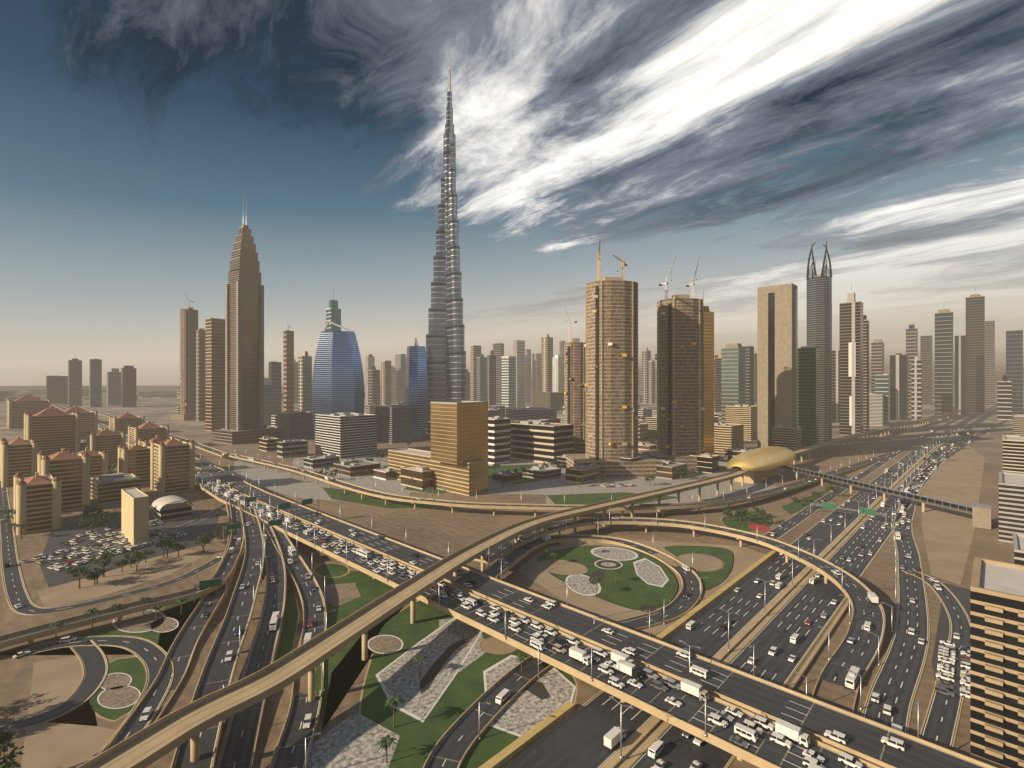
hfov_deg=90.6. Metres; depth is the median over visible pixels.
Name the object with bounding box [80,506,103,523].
tree
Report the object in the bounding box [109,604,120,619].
palm tree
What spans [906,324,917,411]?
skyscraper
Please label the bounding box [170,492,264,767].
road
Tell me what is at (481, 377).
skyline tower
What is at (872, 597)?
truck
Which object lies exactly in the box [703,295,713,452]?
tower construction annex
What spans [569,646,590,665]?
truck
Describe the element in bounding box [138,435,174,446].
hotel block
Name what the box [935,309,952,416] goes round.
skyscraper
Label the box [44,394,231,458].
flyover
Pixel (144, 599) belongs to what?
palm tree
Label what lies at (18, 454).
hotel block
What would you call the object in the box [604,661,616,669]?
sedan
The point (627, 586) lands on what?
park lawn
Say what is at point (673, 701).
sedan
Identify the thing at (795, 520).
frontage road
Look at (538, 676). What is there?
street lamp
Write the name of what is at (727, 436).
downtown office
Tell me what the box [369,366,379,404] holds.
skyline tower
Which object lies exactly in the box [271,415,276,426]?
downtown block
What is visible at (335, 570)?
ring art
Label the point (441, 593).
van
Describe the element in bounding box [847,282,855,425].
tower top
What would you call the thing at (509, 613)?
sedan
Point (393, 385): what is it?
skyline tower
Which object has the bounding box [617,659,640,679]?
truck
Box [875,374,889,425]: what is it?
skyscraper
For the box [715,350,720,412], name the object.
skyscraper
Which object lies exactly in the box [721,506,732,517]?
tree
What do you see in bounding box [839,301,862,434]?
skyscraper
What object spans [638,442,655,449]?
block strip
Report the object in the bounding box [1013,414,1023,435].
block
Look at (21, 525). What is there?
palm tree
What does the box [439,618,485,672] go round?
gravel bottom
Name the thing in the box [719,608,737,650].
street lamp
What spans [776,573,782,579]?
van
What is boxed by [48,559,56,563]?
suv
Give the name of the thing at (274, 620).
bus
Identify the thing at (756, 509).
tree
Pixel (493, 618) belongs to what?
suv
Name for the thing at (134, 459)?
apartment building
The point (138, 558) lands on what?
tree
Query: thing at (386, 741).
palm tree
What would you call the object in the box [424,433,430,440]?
downtown block
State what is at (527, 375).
skyline tower
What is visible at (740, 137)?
sky
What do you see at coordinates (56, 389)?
tower
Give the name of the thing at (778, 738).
suv
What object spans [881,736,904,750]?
suv
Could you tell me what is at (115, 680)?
gravel oval
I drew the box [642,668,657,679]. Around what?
suv
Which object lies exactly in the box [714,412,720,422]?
downtown block
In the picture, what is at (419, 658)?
palm tree
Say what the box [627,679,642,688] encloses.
sedan
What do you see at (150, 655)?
road loop
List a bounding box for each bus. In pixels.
[234,494,241,499]
[269,611,278,630]
[288,545,296,555]
[356,548,370,557]
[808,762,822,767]
[845,666,859,688]
[895,531,900,539]
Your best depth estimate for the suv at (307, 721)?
155.67 m
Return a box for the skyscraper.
[806,242,831,442]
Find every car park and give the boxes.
[39,507,219,587]
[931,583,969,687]
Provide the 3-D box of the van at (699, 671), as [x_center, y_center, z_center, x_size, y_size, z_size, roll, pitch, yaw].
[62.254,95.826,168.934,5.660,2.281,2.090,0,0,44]
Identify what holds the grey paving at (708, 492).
on the ground at (434, 531)
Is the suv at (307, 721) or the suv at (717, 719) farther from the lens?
the suv at (307, 721)
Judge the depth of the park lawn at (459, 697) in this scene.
166.12 m
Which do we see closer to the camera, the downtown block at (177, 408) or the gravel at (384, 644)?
the gravel at (384, 644)
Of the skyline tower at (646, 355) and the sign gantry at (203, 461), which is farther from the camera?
the skyline tower at (646, 355)
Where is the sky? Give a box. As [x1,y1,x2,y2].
[0,0,1023,385]
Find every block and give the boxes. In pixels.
[0,391,14,400]
[0,436,37,487]
[7,394,50,428]
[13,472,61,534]
[24,406,80,454]
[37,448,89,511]
[63,406,97,438]
[68,447,107,489]
[82,389,88,396]
[86,428,125,463]
[109,412,144,431]
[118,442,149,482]
[121,487,148,545]
[128,421,169,447]
[136,392,155,394]
[136,395,151,397]
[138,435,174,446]
[150,394,176,397]
[150,437,194,494]
[163,391,176,393]
[175,405,179,413]
[177,387,179,397]
[267,426,278,437]
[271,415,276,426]
[365,405,383,413]
[395,402,404,405]
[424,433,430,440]
[426,421,430,432]
[488,405,504,408]
[488,409,499,416]
[528,419,549,422]
[546,418,559,422]
[638,408,651,419]
[638,422,647,441]
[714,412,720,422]
[1002,435,1023,473]
[1012,533,1023,564]
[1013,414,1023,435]
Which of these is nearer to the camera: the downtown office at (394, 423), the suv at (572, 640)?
the suv at (572, 640)
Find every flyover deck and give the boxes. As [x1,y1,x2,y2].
[34,395,881,767]
[37,395,996,767]
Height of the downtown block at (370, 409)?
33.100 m
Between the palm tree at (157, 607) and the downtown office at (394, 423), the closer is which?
the palm tree at (157, 607)
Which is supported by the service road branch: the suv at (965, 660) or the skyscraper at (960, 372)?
the suv at (965, 660)
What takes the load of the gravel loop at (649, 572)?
on the gravel art loop border at (665, 582)
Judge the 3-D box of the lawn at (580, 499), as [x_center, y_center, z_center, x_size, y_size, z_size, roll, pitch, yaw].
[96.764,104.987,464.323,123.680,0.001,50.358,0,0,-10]
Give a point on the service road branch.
(941, 719)
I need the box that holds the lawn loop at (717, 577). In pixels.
[665,546,732,590]
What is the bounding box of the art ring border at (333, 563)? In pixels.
[313,563,349,577]
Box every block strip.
[259,436,278,451]
[277,439,307,457]
[304,454,339,468]
[333,459,380,476]
[373,467,394,479]
[401,466,432,489]
[492,469,521,483]
[523,464,560,479]
[557,454,565,468]
[565,463,600,483]
[576,442,585,453]
[620,456,641,461]
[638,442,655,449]
[656,459,686,479]
[689,453,719,472]
[727,448,750,461]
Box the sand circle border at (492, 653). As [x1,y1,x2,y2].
[480,637,517,654]
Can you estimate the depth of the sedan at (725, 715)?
146.81 m
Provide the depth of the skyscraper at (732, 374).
1087.53 m
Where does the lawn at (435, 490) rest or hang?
on the downtown lawn kerb
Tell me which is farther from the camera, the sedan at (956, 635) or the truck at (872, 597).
the truck at (872, 597)
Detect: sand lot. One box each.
[21,656,116,767]
[37,549,207,607]
[922,446,984,584]
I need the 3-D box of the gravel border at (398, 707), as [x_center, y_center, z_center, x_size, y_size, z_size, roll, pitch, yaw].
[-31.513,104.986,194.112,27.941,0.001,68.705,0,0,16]
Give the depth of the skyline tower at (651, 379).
2712.87 m
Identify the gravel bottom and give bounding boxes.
[306,712,399,767]
[321,583,360,605]
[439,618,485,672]
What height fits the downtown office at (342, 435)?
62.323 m
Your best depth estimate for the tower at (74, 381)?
2287.31 m
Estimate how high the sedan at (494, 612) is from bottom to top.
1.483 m
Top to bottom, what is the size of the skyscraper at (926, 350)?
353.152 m
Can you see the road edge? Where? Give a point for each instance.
(15, 590)
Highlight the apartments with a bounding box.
[970,557,1023,767]
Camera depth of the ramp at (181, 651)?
203.01 m
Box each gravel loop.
[567,575,598,594]
[589,570,604,583]
[593,547,635,559]
[596,560,620,568]
[601,562,615,566]
[635,560,666,585]
[639,604,655,611]
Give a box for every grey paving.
[234,458,409,500]
[546,479,776,503]
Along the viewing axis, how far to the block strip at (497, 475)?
542.28 m
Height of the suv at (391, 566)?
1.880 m
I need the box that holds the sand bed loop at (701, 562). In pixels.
[676,554,721,570]
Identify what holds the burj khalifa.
on the ground at (434, 531)
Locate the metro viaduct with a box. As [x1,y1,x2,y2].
[77,402,960,767]
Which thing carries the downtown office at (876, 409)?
on the ground at (434, 531)
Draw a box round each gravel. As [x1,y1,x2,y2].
[369,636,401,652]
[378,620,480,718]
[486,657,572,734]
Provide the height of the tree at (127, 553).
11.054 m
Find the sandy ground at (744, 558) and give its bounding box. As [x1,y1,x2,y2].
[517,539,765,633]
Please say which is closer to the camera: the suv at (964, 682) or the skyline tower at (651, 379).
the suv at (964, 682)
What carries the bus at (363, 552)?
on the flyover deck at (690, 715)
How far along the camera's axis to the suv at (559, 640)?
188.73 m
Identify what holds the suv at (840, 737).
on the flyover deck at (811, 717)
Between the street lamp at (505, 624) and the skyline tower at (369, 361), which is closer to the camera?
the street lamp at (505, 624)
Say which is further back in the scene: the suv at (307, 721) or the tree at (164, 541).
the tree at (164, 541)
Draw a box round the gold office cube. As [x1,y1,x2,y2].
[388,401,487,495]
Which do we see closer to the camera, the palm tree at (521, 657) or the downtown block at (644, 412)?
the palm tree at (521, 657)
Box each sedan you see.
[13,651,30,658]
[202,612,209,617]
[453,589,462,593]
[477,598,485,603]
[489,610,499,615]
[490,604,499,609]
[503,610,513,616]
[524,597,533,602]
[536,631,547,637]
[541,604,551,609]
[588,654,599,661]
[602,628,613,634]
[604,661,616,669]
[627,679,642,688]
[653,759,665,767]
[665,696,681,706]
[690,760,701,767]
[715,710,733,721]
[725,706,742,717]
[729,735,748,748]
[747,656,755,663]
[788,655,796,661]
[802,749,824,762]
[805,619,812,624]
[821,613,827,618]
[847,637,854,643]
[918,638,924,644]
[936,680,953,688]
[937,664,953,670]
[937,667,953,674]
[938,657,954,664]
[940,640,954,646]
[953,632,959,639]
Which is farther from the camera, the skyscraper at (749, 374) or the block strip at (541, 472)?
the skyscraper at (749, 374)
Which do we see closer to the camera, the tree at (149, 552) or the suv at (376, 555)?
the suv at (376, 555)
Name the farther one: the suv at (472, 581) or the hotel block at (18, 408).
the hotel block at (18, 408)
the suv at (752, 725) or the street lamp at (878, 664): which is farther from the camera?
the street lamp at (878, 664)
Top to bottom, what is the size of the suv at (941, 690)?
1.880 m
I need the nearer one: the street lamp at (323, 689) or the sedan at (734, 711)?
the sedan at (734, 711)
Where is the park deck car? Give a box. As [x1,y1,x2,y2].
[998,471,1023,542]
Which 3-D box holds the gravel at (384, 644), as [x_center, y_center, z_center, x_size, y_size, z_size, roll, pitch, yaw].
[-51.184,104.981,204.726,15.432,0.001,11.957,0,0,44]
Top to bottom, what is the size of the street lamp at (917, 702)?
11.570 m
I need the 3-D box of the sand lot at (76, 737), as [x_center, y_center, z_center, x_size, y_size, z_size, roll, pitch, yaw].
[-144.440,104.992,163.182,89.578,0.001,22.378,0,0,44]
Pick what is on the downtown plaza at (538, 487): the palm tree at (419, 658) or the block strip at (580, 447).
the block strip at (580, 447)
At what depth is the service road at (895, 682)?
208.35 m
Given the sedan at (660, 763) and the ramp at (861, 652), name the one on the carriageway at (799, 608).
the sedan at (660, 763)
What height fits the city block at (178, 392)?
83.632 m
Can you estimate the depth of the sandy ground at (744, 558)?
273.75 m
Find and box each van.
[4,561,9,566]
[436,589,446,597]
[466,597,476,606]
[495,688,509,704]
[530,638,544,650]
[648,739,663,758]
[682,564,689,570]
[686,620,695,629]
[689,664,707,678]
[734,723,757,741]
[775,582,782,588]
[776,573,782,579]
[790,633,798,643]
[809,577,815,583]
[864,621,870,630]
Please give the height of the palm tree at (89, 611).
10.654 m
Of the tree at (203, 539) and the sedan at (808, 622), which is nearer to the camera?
the sedan at (808, 622)
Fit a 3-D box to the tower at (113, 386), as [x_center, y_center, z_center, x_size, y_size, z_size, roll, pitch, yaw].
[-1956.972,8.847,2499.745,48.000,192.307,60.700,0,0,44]
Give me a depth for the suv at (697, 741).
147.51 m
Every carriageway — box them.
[502,404,996,767]
[629,408,996,767]
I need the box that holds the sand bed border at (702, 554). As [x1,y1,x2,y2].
[674,553,723,571]
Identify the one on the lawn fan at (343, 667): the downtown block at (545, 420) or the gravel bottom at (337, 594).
the gravel bottom at (337, 594)
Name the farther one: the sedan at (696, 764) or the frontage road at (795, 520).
the frontage road at (795, 520)
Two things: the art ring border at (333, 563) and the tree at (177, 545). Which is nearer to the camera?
the art ring border at (333, 563)
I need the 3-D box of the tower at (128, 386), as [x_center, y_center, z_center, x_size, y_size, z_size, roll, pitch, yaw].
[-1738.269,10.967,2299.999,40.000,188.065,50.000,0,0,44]
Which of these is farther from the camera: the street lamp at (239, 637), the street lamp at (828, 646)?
the street lamp at (828, 646)
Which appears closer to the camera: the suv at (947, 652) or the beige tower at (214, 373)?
the suv at (947, 652)
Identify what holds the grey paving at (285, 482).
on the ground at (434, 531)
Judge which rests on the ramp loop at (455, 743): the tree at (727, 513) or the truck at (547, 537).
the truck at (547, 537)
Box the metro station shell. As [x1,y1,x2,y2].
[727,446,794,483]
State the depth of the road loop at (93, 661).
175.40 m
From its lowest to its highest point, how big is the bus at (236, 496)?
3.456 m
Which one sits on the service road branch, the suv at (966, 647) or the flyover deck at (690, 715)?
the suv at (966, 647)
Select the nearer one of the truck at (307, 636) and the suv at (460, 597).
the truck at (307, 636)
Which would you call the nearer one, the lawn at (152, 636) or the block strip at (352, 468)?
the lawn at (152, 636)
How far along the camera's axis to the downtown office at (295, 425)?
958.81 m
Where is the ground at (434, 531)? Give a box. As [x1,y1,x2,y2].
[0,385,1023,767]
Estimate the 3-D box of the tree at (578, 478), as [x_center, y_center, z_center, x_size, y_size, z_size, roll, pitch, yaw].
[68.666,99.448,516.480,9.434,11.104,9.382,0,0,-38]
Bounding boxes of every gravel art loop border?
[565,574,600,595]
[591,547,637,560]
[594,559,622,568]
[633,558,668,586]
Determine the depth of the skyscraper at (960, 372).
1788.43 m
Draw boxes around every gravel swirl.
[419,639,465,693]
[522,681,550,699]
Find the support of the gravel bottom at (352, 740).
on the ground at (434, 531)
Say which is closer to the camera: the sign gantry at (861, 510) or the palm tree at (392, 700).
the palm tree at (392, 700)
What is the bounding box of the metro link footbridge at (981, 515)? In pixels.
[778,465,991,528]
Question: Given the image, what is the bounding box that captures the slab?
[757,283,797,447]
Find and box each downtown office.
[277,411,313,439]
[315,412,376,458]
[376,405,413,442]
[488,416,510,463]
[500,407,556,420]
[511,420,572,464]
[645,416,656,438]
[714,422,743,454]
[726,404,756,440]
[772,425,801,457]
[869,393,883,425]
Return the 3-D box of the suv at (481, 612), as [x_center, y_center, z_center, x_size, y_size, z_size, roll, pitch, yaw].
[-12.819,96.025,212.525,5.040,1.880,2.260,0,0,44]
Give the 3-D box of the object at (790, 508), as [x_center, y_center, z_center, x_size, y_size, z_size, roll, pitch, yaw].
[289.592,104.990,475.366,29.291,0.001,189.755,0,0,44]
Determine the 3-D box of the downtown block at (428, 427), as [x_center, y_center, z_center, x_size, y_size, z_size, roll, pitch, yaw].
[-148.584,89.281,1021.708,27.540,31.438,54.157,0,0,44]
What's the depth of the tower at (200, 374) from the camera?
1439.66 m
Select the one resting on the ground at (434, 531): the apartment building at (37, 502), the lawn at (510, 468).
the apartment building at (37, 502)
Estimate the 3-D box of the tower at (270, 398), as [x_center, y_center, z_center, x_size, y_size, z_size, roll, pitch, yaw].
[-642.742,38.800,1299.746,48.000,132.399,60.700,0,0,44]
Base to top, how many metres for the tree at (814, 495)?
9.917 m
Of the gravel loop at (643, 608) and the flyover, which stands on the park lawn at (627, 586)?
the gravel loop at (643, 608)
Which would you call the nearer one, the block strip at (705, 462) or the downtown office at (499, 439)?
the block strip at (705, 462)
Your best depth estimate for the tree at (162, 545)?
307.24 m
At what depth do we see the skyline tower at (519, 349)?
2222.99 m
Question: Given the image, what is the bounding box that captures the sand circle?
[481,637,515,653]
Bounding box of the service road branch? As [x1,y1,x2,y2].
[902,570,969,746]
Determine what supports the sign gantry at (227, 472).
on the flyover deck at (811, 717)
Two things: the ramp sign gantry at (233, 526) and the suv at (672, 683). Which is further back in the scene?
the ramp sign gantry at (233, 526)
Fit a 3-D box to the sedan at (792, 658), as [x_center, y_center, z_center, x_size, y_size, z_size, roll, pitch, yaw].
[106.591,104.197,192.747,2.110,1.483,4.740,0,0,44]
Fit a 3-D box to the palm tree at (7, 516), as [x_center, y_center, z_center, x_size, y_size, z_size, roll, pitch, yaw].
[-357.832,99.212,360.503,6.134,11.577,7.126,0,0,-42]
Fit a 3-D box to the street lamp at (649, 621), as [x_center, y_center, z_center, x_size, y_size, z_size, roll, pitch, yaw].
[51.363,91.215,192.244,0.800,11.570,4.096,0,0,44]
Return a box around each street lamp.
[239,622,250,655]
[253,583,262,611]
[305,732,320,767]
[322,655,334,691]
[478,702,490,739]
[498,610,505,638]
[537,647,547,677]
[584,647,592,681]
[609,696,633,758]
[644,609,650,636]
[679,640,700,668]
[699,577,708,599]
[699,696,706,736]
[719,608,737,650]
[749,644,753,675]
[785,555,800,586]
[793,671,806,695]
[818,626,829,659]
[833,565,842,589]
[839,594,849,623]
[847,669,861,709]
[866,631,879,665]
[916,700,918,737]
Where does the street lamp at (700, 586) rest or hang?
on the sandy ground at (744, 558)
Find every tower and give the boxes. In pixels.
[46,376,67,404]
[68,358,81,406]
[89,359,101,406]
[107,368,120,405]
[121,366,135,406]
[196,328,204,420]
[205,317,224,430]
[264,378,276,424]
[269,361,280,411]
[283,330,293,411]
[294,359,298,402]
[299,351,311,411]
[365,354,374,405]
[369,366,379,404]
[381,360,390,404]
[391,366,395,403]
[395,354,405,401]
[466,369,469,400]
[471,345,480,400]
[476,354,486,401]
[487,350,495,404]
[493,342,503,402]
[501,356,515,407]
[513,340,524,406]
[525,349,530,402]
[532,353,540,402]
[541,334,552,391]
[552,352,562,391]
[560,341,564,391]
[642,348,650,402]
[648,356,654,403]
[714,355,717,401]
[754,353,756,402]
[798,346,818,449]
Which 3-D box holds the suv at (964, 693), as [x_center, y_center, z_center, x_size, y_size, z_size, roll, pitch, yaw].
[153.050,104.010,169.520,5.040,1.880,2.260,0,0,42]
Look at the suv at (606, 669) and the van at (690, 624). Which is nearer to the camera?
the suv at (606, 669)
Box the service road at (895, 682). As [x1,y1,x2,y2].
[862,417,1012,733]
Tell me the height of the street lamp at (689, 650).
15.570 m
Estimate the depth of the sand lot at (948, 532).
404.90 m
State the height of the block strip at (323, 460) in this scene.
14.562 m
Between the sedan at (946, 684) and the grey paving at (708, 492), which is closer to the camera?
the sedan at (946, 684)
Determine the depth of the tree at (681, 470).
551.62 m
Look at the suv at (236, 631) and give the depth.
199.79 m
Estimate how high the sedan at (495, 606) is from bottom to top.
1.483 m
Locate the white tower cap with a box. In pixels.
[326,288,340,330]
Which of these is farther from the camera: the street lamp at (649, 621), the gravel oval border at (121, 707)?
the street lamp at (649, 621)
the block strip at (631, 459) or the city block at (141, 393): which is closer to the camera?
the block strip at (631, 459)
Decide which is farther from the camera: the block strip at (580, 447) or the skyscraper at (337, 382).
the skyscraper at (337, 382)
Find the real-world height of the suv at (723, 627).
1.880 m
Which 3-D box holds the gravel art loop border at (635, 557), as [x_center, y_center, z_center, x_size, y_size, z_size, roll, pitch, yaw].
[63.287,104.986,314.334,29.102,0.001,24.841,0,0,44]
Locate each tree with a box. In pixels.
[0,509,15,514]
[0,724,16,753]
[0,746,24,767]
[3,515,13,531]
[3,523,17,537]
[14,522,28,538]
[49,621,63,640]
[63,565,92,588]
[78,515,94,530]
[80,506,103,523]
[80,516,104,532]
[83,505,105,521]
[83,607,100,633]
[85,565,112,583]
[86,509,104,525]
[87,569,103,584]
[91,549,115,576]
[97,509,118,526]
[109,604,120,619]
[113,557,128,571]
[120,546,140,567]
[128,551,146,571]
[136,547,155,562]
[137,597,150,614]
[150,605,163,620]
[153,537,173,557]
[157,539,175,556]
[171,541,187,556]
[173,597,187,613]
[195,536,210,552]
[202,530,216,542]
[214,529,236,544]
[288,450,298,459]
[315,470,327,475]
[328,470,339,477]
[376,735,397,762]
[383,695,404,727]
[411,655,428,674]
[491,463,499,471]
[498,476,509,486]
[507,473,518,485]
[508,468,521,474]
[515,654,526,670]
[575,476,583,486]
[590,577,602,594]
[645,475,655,481]
[675,467,687,480]
[690,468,701,477]
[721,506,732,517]
[723,511,731,517]
[734,507,748,520]
[735,509,745,521]
[743,511,755,524]
[752,506,763,518]
[759,510,771,523]
[788,497,802,506]
[802,497,813,508]
[811,491,824,501]
[824,485,839,496]
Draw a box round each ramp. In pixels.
[0,498,243,648]
[102,492,244,752]
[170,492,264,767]
[215,507,285,767]
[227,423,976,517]
[256,511,325,767]
[473,517,884,712]
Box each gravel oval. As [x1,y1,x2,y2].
[99,686,138,707]
[101,673,129,688]
[114,610,164,631]
[150,618,176,631]
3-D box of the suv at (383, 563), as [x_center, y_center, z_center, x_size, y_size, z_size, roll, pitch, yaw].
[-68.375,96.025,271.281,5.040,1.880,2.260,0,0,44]
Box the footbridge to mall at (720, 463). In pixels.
[715,461,727,465]
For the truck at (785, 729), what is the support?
on the flyover deck at (690, 715)
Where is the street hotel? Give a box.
[61,505,225,561]
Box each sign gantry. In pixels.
[194,578,226,601]
[195,459,210,466]
[195,470,236,483]
[223,523,244,539]
[242,496,259,506]
[264,498,318,519]
[264,519,284,533]
[425,487,432,500]
[810,502,884,515]
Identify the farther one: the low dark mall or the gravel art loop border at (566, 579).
the low dark mall
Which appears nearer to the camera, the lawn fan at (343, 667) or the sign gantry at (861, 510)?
the lawn fan at (343, 667)
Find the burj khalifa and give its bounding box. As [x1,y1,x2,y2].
[426,48,465,420]
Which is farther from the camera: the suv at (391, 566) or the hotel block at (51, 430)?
the hotel block at (51, 430)
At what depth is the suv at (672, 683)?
162.04 m
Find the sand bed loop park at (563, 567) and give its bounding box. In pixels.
[538,559,587,574]
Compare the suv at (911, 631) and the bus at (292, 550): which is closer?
the suv at (911, 631)
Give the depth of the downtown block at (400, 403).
2006.38 m
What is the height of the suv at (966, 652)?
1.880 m
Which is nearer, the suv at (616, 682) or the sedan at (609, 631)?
the suv at (616, 682)
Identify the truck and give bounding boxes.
[268,512,274,518]
[285,516,292,523]
[303,632,311,643]
[542,534,552,540]
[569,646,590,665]
[604,726,625,749]
[611,650,634,664]
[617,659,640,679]
[681,678,708,701]
[775,718,809,747]
[866,592,877,603]
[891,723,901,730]
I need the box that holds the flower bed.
[748,523,768,531]
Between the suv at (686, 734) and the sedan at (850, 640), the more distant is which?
the sedan at (850, 640)
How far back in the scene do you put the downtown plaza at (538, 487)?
551.76 m
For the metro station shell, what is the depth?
546.61 m
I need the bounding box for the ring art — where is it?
[315,563,347,576]
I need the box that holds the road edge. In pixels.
[0,481,221,614]
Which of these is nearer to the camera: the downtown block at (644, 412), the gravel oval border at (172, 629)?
the gravel oval border at (172, 629)
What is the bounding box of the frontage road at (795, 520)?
[763,402,996,539]
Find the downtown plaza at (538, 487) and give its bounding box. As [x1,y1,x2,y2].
[293,454,733,494]
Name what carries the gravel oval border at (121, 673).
on the lawn at (134, 668)
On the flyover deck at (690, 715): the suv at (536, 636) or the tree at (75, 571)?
the suv at (536, 636)
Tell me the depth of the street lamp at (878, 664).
189.18 m
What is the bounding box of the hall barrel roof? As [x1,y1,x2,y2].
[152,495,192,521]
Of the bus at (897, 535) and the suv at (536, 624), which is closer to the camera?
the suv at (536, 624)
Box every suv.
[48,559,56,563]
[59,636,76,643]
[75,552,86,556]
[139,706,152,720]
[224,650,232,661]
[234,626,241,634]
[303,713,311,728]
[307,618,312,626]
[360,556,367,561]
[373,553,380,558]
[380,560,386,565]
[388,564,395,569]
[398,574,407,580]
[437,581,445,586]
[455,594,465,601]
[461,602,471,609]
[467,579,475,584]
[476,609,486,616]
[487,614,498,622]
[509,617,520,625]
[509,623,520,632]
[518,615,529,623]
[531,620,542,629]
[531,633,543,641]
[544,626,557,635]
[546,600,556,605]
[553,636,566,645]
[553,643,566,653]
[566,635,579,645]
[593,647,607,657]
[598,663,613,675]
[608,676,624,688]
[622,647,636,655]
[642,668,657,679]
[650,679,667,691]
[664,677,680,689]
[676,650,691,658]
[682,731,691,738]
[693,737,703,745]
[708,712,727,727]
[720,623,727,630]
[742,719,762,734]
[754,715,774,730]
[768,646,777,655]
[770,731,791,747]
[803,755,826,767]
[824,730,846,743]
[831,570,840,574]
[838,751,862,767]
[871,692,880,702]
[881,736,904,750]
[883,704,891,715]
[908,627,914,634]
[934,584,941,589]
[934,685,953,696]
[936,672,953,681]
[938,646,955,654]
[938,649,954,657]
[938,652,954,661]
[939,644,955,652]
[960,658,969,662]
[960,661,969,668]
[960,672,969,676]
[960,679,969,686]
[960,689,969,697]
[961,644,969,650]
[961,650,969,654]
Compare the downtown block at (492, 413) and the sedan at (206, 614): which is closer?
the sedan at (206, 614)
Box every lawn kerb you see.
[359,601,577,714]
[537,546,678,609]
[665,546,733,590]
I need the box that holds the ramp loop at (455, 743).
[423,534,701,767]
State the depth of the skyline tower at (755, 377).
2763.48 m
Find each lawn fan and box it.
[158,597,199,652]
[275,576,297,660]
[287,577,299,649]
[315,570,401,729]
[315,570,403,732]
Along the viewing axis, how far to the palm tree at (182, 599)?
231.61 m
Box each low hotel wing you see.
[80,440,85,451]
[91,473,140,504]
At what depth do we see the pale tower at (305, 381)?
1389.32 m
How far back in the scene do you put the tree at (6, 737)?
134.45 m
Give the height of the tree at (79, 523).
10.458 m
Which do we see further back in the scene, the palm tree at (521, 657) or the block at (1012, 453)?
the block at (1012, 453)
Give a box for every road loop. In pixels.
[6,640,107,731]
[16,635,173,754]
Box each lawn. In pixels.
[0,598,199,654]
[0,611,160,655]
[89,657,145,719]
[95,656,135,721]
[322,487,446,508]
[361,601,575,767]
[405,486,448,493]
[488,464,560,483]
[538,546,677,608]
[546,492,676,504]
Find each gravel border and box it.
[368,635,402,653]
[376,617,482,721]
[483,655,575,736]
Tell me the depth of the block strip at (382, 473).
560.28 m
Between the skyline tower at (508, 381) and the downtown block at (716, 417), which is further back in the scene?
the skyline tower at (508, 381)
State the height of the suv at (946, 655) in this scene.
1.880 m
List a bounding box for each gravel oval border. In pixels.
[97,685,140,708]
[100,673,131,689]
[112,609,165,632]
[151,617,178,631]
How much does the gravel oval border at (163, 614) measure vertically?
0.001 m
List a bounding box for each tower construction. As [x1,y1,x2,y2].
[171,290,197,420]
[563,304,585,453]
[565,239,662,478]
[638,256,725,471]
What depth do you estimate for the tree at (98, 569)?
266.97 m
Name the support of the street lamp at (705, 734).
on the flyover deck at (690, 715)
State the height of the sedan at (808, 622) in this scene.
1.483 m
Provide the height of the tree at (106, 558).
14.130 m
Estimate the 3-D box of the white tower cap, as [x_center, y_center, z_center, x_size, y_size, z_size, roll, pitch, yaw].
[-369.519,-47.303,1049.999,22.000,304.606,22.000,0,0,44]
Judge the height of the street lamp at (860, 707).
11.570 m
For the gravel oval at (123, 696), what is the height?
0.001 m
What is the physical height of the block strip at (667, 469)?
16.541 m
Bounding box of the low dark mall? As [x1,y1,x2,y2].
[533,392,563,409]

